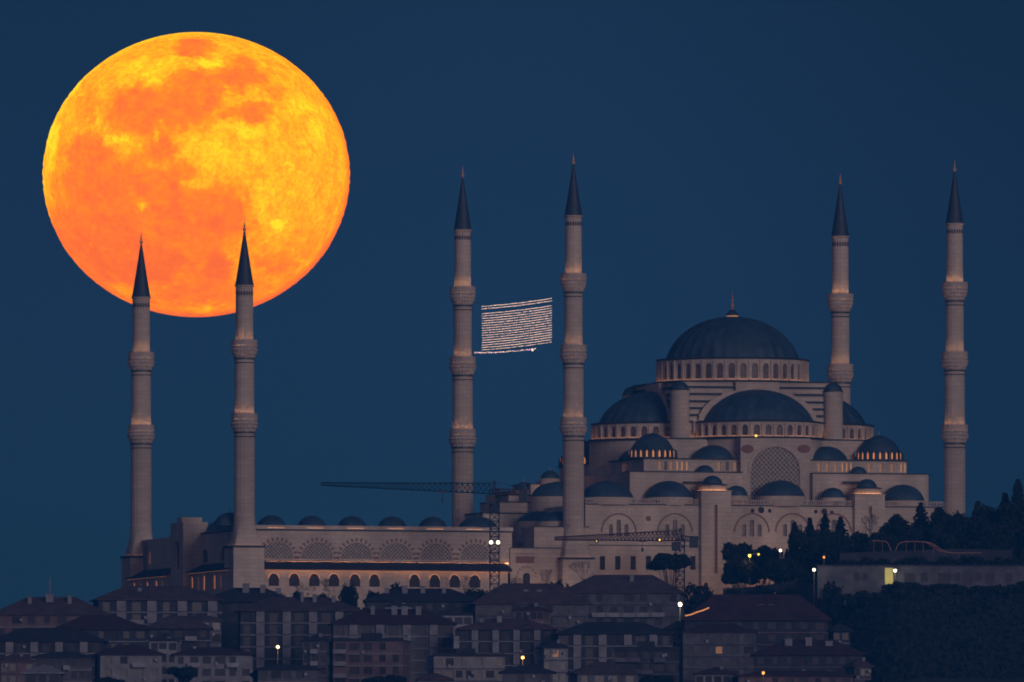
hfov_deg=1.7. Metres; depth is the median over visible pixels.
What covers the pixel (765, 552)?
broadleaf tree
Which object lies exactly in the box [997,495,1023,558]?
broadleaf tree
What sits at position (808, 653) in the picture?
house
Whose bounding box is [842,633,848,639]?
window
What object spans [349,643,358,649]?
window
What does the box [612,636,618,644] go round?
window
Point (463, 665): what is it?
apartment block
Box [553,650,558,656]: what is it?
window
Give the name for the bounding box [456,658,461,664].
window
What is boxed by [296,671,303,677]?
window
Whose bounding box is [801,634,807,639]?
window
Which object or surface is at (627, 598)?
window
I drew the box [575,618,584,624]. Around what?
window
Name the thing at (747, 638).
window
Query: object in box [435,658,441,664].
window
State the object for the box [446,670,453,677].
window
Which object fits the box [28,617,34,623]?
window
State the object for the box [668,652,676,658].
window
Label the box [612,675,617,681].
window
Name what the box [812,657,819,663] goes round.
window
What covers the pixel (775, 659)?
window
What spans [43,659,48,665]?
window
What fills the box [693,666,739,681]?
house
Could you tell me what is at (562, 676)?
window
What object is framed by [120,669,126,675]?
window
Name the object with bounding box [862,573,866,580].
window
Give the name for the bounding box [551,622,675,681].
apartment block
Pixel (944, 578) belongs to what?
window
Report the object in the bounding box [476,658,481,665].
window
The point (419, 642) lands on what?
window
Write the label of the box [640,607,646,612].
window
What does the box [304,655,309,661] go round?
window
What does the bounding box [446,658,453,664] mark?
window
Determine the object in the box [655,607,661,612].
window
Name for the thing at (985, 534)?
broadleaf tree
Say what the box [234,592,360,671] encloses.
apartment block
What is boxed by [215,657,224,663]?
window
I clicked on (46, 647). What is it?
window
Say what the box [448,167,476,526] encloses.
minaret
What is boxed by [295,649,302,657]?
window
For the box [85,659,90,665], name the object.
window
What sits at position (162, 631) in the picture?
window
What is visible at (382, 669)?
window
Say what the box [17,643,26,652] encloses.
window
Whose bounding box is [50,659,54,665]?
window
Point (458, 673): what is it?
window
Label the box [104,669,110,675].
window
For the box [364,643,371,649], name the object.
window
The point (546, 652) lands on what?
window
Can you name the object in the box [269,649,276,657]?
window
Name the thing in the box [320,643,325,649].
window
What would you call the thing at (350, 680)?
window
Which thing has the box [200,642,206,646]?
window
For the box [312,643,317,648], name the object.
window
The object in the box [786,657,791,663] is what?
window
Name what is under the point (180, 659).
window
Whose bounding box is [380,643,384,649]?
window
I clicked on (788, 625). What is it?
window
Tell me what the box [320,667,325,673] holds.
window
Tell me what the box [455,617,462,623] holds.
window
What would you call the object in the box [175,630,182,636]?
window
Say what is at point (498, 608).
window
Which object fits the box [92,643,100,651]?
window
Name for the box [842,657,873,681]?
house
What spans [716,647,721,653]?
window
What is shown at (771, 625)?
window
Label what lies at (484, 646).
window
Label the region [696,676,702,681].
window
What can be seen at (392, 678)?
broadleaf tree
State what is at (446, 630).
window
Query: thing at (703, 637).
window
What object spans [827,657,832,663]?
window
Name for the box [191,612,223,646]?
house
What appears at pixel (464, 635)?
window
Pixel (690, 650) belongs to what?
window
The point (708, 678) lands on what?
window
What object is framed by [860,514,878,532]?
bare tree
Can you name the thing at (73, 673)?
window
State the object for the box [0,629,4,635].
window
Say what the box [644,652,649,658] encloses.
window
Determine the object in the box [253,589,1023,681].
ground
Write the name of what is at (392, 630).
window
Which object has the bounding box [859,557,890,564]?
shrub
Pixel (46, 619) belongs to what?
window
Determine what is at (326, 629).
window
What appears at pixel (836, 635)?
window
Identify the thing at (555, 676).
window
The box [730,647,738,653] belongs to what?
window
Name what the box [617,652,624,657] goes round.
window
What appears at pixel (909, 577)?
window
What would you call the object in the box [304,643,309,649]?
window
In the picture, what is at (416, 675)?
window
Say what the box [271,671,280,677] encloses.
window
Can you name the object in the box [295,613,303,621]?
window
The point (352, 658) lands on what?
window
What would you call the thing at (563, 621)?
window
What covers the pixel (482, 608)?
window
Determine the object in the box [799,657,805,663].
window
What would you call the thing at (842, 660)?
window
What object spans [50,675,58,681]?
window
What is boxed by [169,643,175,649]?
window
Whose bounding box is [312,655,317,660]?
window
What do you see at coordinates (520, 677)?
window
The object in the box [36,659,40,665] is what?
window
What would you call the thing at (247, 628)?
window
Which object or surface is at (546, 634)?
window
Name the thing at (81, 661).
window
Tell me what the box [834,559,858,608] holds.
shrub
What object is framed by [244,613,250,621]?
window
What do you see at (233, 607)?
window
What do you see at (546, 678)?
window
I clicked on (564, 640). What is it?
window
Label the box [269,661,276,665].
window
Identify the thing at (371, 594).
shrub
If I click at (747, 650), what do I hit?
window
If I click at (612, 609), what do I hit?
window
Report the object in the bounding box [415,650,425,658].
window
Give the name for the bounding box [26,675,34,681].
window
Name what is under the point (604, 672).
house
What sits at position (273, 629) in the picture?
window
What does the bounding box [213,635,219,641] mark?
window
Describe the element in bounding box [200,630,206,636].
window
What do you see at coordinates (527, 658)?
window
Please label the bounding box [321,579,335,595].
bare tree
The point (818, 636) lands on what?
window
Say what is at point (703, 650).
window
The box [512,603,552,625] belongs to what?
house
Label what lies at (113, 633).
window
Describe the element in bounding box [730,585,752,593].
shrub
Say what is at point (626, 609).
window
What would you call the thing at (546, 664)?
window
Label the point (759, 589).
shrub
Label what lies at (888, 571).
door
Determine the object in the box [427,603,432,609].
window
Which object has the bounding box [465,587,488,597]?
shrub
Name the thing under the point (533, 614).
window
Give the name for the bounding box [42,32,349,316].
moon
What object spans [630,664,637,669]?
window
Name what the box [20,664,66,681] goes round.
house
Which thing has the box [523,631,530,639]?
window
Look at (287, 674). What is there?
window
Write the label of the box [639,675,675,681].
broadleaf tree
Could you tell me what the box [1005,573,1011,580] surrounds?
window
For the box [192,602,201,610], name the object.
window
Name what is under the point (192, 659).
window
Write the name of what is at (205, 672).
window
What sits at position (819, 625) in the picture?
window
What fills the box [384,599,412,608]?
house
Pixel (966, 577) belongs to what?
window
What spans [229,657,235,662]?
window
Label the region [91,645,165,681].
house
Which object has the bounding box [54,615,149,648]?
house
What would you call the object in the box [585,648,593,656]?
window
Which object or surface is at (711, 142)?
sky
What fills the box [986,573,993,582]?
window
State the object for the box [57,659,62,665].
window
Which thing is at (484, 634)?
window
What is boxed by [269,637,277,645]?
window
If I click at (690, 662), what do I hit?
window
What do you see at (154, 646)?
window
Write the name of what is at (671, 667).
window
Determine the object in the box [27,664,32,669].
window
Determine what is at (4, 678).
window
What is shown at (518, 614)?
window
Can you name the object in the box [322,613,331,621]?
window
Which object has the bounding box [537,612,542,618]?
window
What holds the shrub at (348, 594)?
on the ground
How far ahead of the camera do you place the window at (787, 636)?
8454.38 m
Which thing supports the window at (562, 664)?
in the house at (552, 655)
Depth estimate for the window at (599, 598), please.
8543.60 m
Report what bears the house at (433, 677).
on the ground
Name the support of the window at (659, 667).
in the apartment block at (646, 658)
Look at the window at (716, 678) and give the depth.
8276.70 m
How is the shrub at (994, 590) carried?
on the ground
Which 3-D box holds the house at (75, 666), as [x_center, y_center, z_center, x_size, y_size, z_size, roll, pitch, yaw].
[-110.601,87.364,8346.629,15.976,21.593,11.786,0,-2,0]
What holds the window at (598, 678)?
in the house at (604, 672)
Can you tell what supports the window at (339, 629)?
in the house at (425, 633)
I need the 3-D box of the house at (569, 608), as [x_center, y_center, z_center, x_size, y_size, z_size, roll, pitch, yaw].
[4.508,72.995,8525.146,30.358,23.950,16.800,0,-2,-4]
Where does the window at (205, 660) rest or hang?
in the house at (218, 664)
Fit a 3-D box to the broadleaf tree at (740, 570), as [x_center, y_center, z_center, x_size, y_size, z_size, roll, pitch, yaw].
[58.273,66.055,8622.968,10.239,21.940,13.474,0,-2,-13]
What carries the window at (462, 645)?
in the apartment block at (513, 640)
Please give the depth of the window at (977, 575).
8558.22 m
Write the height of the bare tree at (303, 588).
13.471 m
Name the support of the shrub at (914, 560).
on the ground
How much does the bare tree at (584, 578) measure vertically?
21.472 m
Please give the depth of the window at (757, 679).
8270.64 m
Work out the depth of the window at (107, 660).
8339.58 m
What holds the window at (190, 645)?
in the house at (189, 632)
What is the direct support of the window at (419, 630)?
in the house at (425, 633)
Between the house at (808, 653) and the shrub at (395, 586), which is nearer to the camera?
the house at (808, 653)
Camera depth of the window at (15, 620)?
8475.05 m
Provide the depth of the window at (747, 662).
8415.25 m
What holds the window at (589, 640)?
in the apartment block at (587, 643)
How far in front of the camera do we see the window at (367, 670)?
8386.54 m
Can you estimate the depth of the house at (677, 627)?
8462.54 m
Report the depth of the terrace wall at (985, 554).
8596.65 m
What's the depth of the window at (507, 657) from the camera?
8425.53 m
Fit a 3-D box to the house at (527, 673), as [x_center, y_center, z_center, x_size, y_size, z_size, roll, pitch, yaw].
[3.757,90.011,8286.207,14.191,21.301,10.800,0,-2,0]
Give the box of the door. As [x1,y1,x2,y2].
[885,568,892,583]
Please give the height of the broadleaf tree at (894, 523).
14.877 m
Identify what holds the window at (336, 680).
in the apartment block at (366, 655)
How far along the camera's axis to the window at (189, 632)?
8427.59 m
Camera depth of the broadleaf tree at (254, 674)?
8301.25 m
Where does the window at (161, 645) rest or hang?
in the house at (166, 644)
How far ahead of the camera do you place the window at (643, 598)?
8543.60 m
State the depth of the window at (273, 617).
8485.40 m
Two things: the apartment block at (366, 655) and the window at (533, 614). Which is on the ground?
the apartment block at (366, 655)
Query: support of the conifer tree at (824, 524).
on the ground
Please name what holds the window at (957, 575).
in the building
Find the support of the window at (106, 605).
in the house at (144, 605)
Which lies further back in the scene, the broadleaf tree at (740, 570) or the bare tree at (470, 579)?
the broadleaf tree at (740, 570)
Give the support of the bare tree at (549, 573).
on the ground
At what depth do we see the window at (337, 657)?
8386.54 m
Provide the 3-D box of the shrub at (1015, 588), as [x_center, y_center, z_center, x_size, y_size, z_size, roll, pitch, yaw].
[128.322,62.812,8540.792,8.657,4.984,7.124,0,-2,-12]
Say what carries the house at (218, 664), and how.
on the ground
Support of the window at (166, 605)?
in the house at (144, 605)
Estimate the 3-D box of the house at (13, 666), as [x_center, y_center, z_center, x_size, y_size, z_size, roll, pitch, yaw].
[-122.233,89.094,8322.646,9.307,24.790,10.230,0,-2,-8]
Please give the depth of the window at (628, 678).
8280.74 m
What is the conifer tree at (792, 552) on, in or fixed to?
on the ground
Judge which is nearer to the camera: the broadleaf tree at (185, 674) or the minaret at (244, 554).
the broadleaf tree at (185, 674)
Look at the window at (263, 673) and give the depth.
8292.88 m
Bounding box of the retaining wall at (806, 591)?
[796,581,821,604]
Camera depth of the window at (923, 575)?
8558.22 m
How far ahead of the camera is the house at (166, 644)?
8385.86 m
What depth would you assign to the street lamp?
8618.50 m
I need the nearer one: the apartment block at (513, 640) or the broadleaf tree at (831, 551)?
the apartment block at (513, 640)
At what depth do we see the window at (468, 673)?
8335.51 m
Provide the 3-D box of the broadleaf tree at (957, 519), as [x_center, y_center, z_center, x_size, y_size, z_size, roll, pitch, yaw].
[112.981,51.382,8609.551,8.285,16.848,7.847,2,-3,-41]
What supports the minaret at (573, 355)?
on the ground
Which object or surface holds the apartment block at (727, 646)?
on the ground
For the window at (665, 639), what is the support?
in the apartment block at (587, 643)
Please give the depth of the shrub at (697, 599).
8593.88 m
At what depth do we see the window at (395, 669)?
8384.49 m
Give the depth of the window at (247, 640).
8485.40 m
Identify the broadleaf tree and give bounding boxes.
[95,676,124,681]
[165,665,197,681]
[249,670,257,681]
[361,674,407,681]
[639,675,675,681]
[646,553,692,586]
[720,542,755,587]
[721,558,762,586]
[752,545,782,585]
[764,557,812,592]
[788,529,840,605]
[819,538,862,564]
[839,531,868,543]
[861,532,906,551]
[881,514,909,534]
[895,524,927,549]
[920,504,950,549]
[927,517,969,549]
[941,510,972,548]
[960,520,1015,551]
[972,503,1001,524]
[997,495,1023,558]
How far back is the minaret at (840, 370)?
8792.03 m
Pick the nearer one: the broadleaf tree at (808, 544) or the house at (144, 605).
the house at (144, 605)
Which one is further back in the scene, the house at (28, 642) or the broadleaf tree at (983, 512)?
the broadleaf tree at (983, 512)
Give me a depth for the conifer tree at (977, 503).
8630.49 m
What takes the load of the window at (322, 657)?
in the house at (317, 651)
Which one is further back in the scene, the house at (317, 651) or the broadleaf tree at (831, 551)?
the broadleaf tree at (831, 551)
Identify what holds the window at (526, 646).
in the apartment block at (513, 640)
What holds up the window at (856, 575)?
in the building
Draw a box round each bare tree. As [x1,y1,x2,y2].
[293,583,313,596]
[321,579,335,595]
[455,575,479,592]
[509,577,525,582]
[539,569,554,582]
[569,561,592,580]
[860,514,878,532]
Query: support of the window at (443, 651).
in the house at (425, 633)
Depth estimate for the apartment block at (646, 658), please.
8357.74 m
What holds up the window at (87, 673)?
in the house at (75, 666)
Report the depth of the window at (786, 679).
8270.64 m
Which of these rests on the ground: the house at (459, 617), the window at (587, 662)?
the house at (459, 617)
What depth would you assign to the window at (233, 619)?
8529.01 m
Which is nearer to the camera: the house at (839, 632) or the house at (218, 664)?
the house at (218, 664)
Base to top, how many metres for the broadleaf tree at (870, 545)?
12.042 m
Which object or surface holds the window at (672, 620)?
in the house at (652, 600)
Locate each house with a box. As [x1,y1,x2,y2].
[0,594,111,635]
[0,628,109,681]
[0,653,35,681]
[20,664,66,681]
[31,652,95,681]
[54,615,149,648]
[89,586,223,625]
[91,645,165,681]
[146,616,213,651]
[149,633,180,681]
[171,647,255,681]
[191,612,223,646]
[213,583,285,649]
[254,664,320,681]
[300,633,332,681]
[328,606,456,681]
[363,585,477,616]
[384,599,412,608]
[415,673,453,681]
[444,607,472,648]
[467,583,591,631]
[498,665,555,681]
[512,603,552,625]
[535,640,569,681]
[566,575,687,628]
[566,662,641,681]
[663,620,683,681]
[681,594,831,650]
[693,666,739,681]
[735,670,856,681]
[750,637,866,672]
[825,623,853,646]
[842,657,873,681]
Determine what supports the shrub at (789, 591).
on the ground
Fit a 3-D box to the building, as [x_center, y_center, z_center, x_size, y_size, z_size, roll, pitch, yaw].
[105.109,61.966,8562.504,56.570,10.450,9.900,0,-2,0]
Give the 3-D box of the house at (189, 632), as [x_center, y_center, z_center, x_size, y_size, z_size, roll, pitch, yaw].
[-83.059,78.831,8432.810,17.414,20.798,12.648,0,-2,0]
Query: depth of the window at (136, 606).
8520.69 m
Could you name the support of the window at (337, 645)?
in the apartment block at (366, 655)
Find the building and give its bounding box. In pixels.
[816,565,1023,606]
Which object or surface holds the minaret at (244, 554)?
on the ground
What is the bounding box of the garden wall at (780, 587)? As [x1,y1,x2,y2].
[723,578,797,593]
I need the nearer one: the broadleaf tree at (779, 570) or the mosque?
the broadleaf tree at (779, 570)
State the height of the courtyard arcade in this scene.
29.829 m
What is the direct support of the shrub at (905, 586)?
on the ground
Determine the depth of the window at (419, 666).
8442.01 m
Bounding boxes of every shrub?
[292,591,300,596]
[338,582,359,608]
[362,590,379,608]
[389,582,401,590]
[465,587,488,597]
[684,582,713,616]
[724,587,735,593]
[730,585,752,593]
[751,578,783,593]
[784,578,810,603]
[814,581,846,628]
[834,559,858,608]
[839,590,879,608]
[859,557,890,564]
[881,581,923,590]
[891,555,927,564]
[923,556,961,564]
[927,583,965,593]
[956,555,993,564]
[969,585,1010,595]
[992,556,1023,564]
[1006,581,1023,594]
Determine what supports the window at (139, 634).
in the house at (114, 630)
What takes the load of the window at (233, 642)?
in the house at (235, 599)
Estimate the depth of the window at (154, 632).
8427.59 m
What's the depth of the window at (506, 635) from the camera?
8425.53 m
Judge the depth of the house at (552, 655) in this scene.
8363.62 m
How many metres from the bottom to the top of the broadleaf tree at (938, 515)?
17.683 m
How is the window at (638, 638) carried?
in the apartment block at (587, 643)
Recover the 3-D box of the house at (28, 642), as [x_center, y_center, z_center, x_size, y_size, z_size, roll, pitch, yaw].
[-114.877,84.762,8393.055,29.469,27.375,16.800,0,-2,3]
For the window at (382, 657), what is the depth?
8386.54 m
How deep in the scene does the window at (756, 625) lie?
8454.38 m
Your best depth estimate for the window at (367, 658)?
8386.54 m
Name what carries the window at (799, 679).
in the house at (797, 676)
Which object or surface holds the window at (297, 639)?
in the apartment block at (266, 626)
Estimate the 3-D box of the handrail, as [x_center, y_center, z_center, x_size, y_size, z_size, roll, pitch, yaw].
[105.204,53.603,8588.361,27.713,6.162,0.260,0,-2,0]
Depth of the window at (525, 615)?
8491.62 m
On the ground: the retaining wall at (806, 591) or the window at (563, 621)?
the retaining wall at (806, 591)
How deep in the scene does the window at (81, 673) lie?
8341.62 m
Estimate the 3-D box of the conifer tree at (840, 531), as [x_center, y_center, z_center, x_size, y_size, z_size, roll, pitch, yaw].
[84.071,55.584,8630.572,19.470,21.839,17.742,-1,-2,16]
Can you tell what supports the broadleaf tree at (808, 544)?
on the ground
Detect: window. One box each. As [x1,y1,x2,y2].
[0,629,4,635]
[2,663,6,670]
[2,676,6,681]
[10,663,15,670]
[10,676,15,681]
[12,617,21,623]
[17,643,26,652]
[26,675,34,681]
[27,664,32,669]
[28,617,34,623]
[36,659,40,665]
[39,675,45,681]
[42,643,50,651]
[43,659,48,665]
[44,617,49,623]
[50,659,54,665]
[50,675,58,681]
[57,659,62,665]
[58,616,65,622]
[64,659,69,664]
[67,643,74,651]
[71,659,76,665]
[71,671,75,677]
[79,659,83,665]
[79,671,83,677]
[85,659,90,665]
[85,671,90,677]
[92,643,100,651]
[99,631,103,637]
[103,602,109,610]
[104,657,110,663]
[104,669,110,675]
[111,631,116,637]
[120,657,126,663]
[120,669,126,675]
[123,631,129,637]
[132,602,140,610]
[132,614,140,619]
[134,669,142,675]
[136,631,144,637]
[149,630,156,636]
[151,643,157,649]
[152,669,156,675]
[159,643,165,648]
[161,630,170,636]
[163,602,169,610]
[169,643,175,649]
[169,655,173,661]
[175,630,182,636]
[178,657,183,663]
[187,630,194,635]
[187,642,194,648]
[190,657,197,662]
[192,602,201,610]
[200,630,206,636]
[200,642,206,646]
[202,657,210,663]
[202,669,210,675]
[213,623,219,629]
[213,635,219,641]
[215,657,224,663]
[215,669,224,675]
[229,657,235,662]
[229,669,235,675]
[230,604,237,610]
[230,616,237,622]
[230,639,237,645]
[242,669,249,675]
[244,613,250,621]
[244,625,250,633]
[244,637,250,645]
[261,671,265,677]
[269,613,277,621]
[269,625,277,633]
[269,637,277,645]
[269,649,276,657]
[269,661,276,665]
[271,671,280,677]
[284,671,290,677]
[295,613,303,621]
[295,625,303,633]
[295,637,303,645]
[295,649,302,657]
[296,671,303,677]
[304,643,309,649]
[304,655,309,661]
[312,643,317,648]
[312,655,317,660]
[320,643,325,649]
[320,655,325,661]
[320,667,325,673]
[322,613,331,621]
[322,625,331,633]
[335,643,344,648]
[335,655,344,660]
[335,679,344,681]
[336,626,343,634]
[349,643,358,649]
[349,655,358,661]
[349,667,358,673]
[349,679,358,681]
[362,626,370,632]
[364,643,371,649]
[364,655,371,661]
[364,667,371,673]
[369,603,376,608]
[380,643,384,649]
[380,655,384,661]
[380,667,384,673]
[388,626,397,634]
[393,655,397,661]
[393,667,397,673]
[415,626,425,634]
[415,638,425,646]
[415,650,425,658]
[415,662,425,670]
[415,674,425,681]
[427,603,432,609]
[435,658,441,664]
[439,603,447,609]
[442,626,451,634]
[442,638,451,646]
[442,650,451,652]
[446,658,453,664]
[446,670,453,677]
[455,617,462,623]
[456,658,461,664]
[456,671,461,677]
[460,631,468,640]
[460,643,468,647]
[464,617,470,623]
[466,671,473,677]
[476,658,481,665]
[476,671,481,677]
[480,606,485,612]
[481,631,488,640]
[481,643,488,652]
[486,671,493,677]
[496,606,502,612]
[496,658,502,665]
[496,671,501,677]
[502,631,510,639]
[502,643,510,652]
[505,655,510,664]
[516,612,521,617]
[518,675,523,681]
[523,612,528,618]
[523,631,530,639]
[523,643,530,652]
[523,655,530,664]
[531,612,535,618]
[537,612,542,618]
[542,675,549,681]
[543,631,551,639]
[544,650,549,656]
[544,662,549,668]
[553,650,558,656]
[553,674,558,680]
[559,636,568,644]
[560,606,568,612]
[560,618,568,624]
[560,650,565,656]
[560,662,565,668]
[560,674,565,680]
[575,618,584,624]
[581,675,587,681]
[585,636,593,644]
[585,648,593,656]
[585,660,593,665]
[595,675,603,681]
[596,595,602,601]
[596,607,602,612]
[610,607,616,612]
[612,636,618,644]
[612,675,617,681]
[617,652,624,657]
[624,595,632,601]
[624,607,632,612]
[626,676,633,681]
[630,652,637,657]
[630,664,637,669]
[636,636,645,644]
[640,595,646,601]
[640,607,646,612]
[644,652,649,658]
[644,664,649,669]
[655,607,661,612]
[655,618,661,624]
[656,652,664,657]
[656,664,664,670]
[662,636,669,644]
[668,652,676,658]
[668,664,676,670]
[670,595,676,601]
[670,618,676,623]
[687,647,693,653]
[687,659,693,665]
[687,671,693,677]
[689,622,696,628]
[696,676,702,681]
[700,634,707,640]
[700,647,707,653]
[706,676,711,681]
[714,676,720,681]
[716,634,721,640]
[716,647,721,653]
[724,676,730,681]
[730,634,738,641]
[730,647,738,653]
[730,659,738,665]
[744,635,753,641]
[744,647,753,653]
[744,659,753,665]
[753,622,759,628]
[756,678,764,681]
[758,657,763,663]
[768,622,776,628]
[768,634,776,640]
[773,657,777,663]
[785,622,791,628]
[785,634,791,638]
[785,678,793,681]
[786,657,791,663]
[798,678,807,681]
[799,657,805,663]
[800,622,807,628]
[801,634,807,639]
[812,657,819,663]
[816,622,824,628]
[816,634,824,639]
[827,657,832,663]
[834,633,839,639]
[839,657,845,663]
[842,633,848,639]
[854,573,859,580]
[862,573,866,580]
[905,573,914,582]
[921,573,926,581]
[938,573,949,583]
[955,573,959,581]
[962,573,971,584]
[975,573,980,580]
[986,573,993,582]
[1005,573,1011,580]
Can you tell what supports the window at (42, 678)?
in the house at (43, 673)
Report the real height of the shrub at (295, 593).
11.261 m
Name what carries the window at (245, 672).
in the house at (218, 664)
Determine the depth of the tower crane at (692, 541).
8646.12 m
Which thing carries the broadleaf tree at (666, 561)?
on the ground
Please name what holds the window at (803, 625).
in the house at (771, 619)
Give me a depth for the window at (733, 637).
8415.25 m
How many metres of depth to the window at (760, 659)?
8341.62 m
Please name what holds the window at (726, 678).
in the house at (718, 674)
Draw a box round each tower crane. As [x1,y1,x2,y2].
[321,481,527,590]
[554,528,697,614]
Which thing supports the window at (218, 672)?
in the house at (218, 664)
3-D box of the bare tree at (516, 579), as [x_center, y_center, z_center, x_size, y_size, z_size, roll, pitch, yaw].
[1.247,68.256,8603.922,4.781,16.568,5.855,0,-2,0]
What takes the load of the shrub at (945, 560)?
on the ground
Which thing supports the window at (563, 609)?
in the house at (569, 608)
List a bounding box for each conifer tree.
[779,522,801,593]
[783,517,814,591]
[803,513,836,604]
[833,516,849,538]
[911,502,929,526]
[968,501,980,530]
[996,492,1010,521]
[1004,479,1023,560]
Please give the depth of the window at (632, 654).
8357.92 m
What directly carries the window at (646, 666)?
in the apartment block at (646, 658)
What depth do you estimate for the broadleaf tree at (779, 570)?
8609.87 m
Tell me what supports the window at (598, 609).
in the house at (652, 600)
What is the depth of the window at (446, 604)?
8533.18 m
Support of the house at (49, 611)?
on the ground
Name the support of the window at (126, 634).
in the house at (114, 630)
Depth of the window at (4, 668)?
8319.25 m
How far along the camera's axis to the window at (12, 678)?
8319.25 m
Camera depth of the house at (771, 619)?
8454.97 m
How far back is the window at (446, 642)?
8442.01 m
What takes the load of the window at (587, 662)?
in the apartment block at (587, 643)
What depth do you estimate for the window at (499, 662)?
8337.54 m
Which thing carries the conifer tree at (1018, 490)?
on the ground
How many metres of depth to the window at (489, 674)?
8335.51 m
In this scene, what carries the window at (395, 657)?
in the apartment block at (366, 655)
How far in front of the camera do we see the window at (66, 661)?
8341.62 m
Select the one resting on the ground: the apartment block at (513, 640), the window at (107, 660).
the apartment block at (513, 640)
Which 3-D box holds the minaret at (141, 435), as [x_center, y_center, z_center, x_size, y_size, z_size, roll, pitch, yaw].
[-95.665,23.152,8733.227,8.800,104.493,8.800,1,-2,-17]
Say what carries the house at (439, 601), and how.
on the ground
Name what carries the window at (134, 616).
in the house at (144, 605)
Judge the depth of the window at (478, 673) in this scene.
8335.51 m
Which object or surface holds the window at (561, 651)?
in the house at (552, 655)
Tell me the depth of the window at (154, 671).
8341.62 m
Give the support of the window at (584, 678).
in the house at (604, 672)
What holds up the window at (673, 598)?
in the house at (652, 600)
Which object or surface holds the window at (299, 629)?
in the apartment block at (266, 626)
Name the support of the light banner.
hanging from the minaret at (462, 439)
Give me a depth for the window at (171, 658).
8386.54 m
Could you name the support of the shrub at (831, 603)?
on the ground
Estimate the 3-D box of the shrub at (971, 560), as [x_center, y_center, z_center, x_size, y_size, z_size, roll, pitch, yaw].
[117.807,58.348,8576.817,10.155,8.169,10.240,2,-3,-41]
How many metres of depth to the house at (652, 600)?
8543.00 m
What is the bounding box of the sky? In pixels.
[0,0,1023,608]
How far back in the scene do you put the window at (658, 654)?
8357.92 m
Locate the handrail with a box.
[872,540,980,556]
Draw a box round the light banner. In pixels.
[467,296,557,355]
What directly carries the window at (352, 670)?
in the apartment block at (366, 655)
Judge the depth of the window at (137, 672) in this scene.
8341.62 m
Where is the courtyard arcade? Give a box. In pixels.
[124,510,513,608]
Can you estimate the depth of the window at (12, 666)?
8319.25 m
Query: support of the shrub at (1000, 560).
on the ground
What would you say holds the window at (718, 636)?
in the apartment block at (727, 646)
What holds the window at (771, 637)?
in the house at (771, 619)
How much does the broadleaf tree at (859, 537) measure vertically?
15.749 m
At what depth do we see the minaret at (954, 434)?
8697.99 m
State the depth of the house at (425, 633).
8442.28 m
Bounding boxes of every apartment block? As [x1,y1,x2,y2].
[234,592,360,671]
[333,633,410,681]
[427,648,504,681]
[456,616,559,669]
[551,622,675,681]
[613,641,680,681]
[679,623,757,681]
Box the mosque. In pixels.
[464,291,944,614]
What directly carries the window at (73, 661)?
in the house at (75, 666)
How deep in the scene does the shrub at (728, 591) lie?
8592.43 m
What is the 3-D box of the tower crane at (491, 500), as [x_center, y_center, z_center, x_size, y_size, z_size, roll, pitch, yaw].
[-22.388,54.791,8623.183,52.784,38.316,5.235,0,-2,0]
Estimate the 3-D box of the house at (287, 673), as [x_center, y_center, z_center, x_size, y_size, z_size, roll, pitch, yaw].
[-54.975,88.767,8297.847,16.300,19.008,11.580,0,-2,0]
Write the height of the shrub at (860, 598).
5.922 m
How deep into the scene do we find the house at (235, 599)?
8528.37 m
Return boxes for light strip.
[685,607,708,615]
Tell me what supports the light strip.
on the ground
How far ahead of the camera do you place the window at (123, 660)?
8341.62 m
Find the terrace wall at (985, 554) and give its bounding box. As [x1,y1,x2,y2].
[840,549,1011,563]
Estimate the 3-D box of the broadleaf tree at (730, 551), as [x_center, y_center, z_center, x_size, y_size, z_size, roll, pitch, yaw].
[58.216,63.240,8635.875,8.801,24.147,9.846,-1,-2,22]
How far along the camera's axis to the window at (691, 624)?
8454.38 m
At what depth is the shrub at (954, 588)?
8540.06 m
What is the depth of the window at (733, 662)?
8413.20 m
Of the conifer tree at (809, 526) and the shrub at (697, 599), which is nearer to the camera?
the shrub at (697, 599)
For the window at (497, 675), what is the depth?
8337.54 m
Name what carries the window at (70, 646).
in the house at (28, 642)
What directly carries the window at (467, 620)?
in the house at (459, 617)
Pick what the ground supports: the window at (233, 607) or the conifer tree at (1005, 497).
the conifer tree at (1005, 497)
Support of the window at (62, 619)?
in the house at (49, 611)
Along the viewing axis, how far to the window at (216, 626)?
8483.33 m
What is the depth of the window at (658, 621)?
8541.52 m
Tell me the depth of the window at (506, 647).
8425.53 m
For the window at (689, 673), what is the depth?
8413.20 m
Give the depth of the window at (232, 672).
8341.62 m
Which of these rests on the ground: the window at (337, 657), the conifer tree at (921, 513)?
the conifer tree at (921, 513)
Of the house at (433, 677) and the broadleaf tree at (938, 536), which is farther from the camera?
the broadleaf tree at (938, 536)
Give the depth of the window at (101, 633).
8425.53 m
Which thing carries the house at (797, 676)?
on the ground
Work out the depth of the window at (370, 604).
8533.18 m
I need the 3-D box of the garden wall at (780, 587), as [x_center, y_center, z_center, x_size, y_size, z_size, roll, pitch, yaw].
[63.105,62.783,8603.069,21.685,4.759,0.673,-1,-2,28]
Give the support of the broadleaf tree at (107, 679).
on the ground
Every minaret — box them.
[120,235,155,586]
[223,216,265,590]
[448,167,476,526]
[558,152,594,587]
[826,176,853,404]
[940,159,968,515]
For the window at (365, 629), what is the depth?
8442.01 m
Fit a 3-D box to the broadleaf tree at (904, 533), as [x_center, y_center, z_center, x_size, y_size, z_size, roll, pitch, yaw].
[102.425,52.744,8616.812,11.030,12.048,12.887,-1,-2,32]

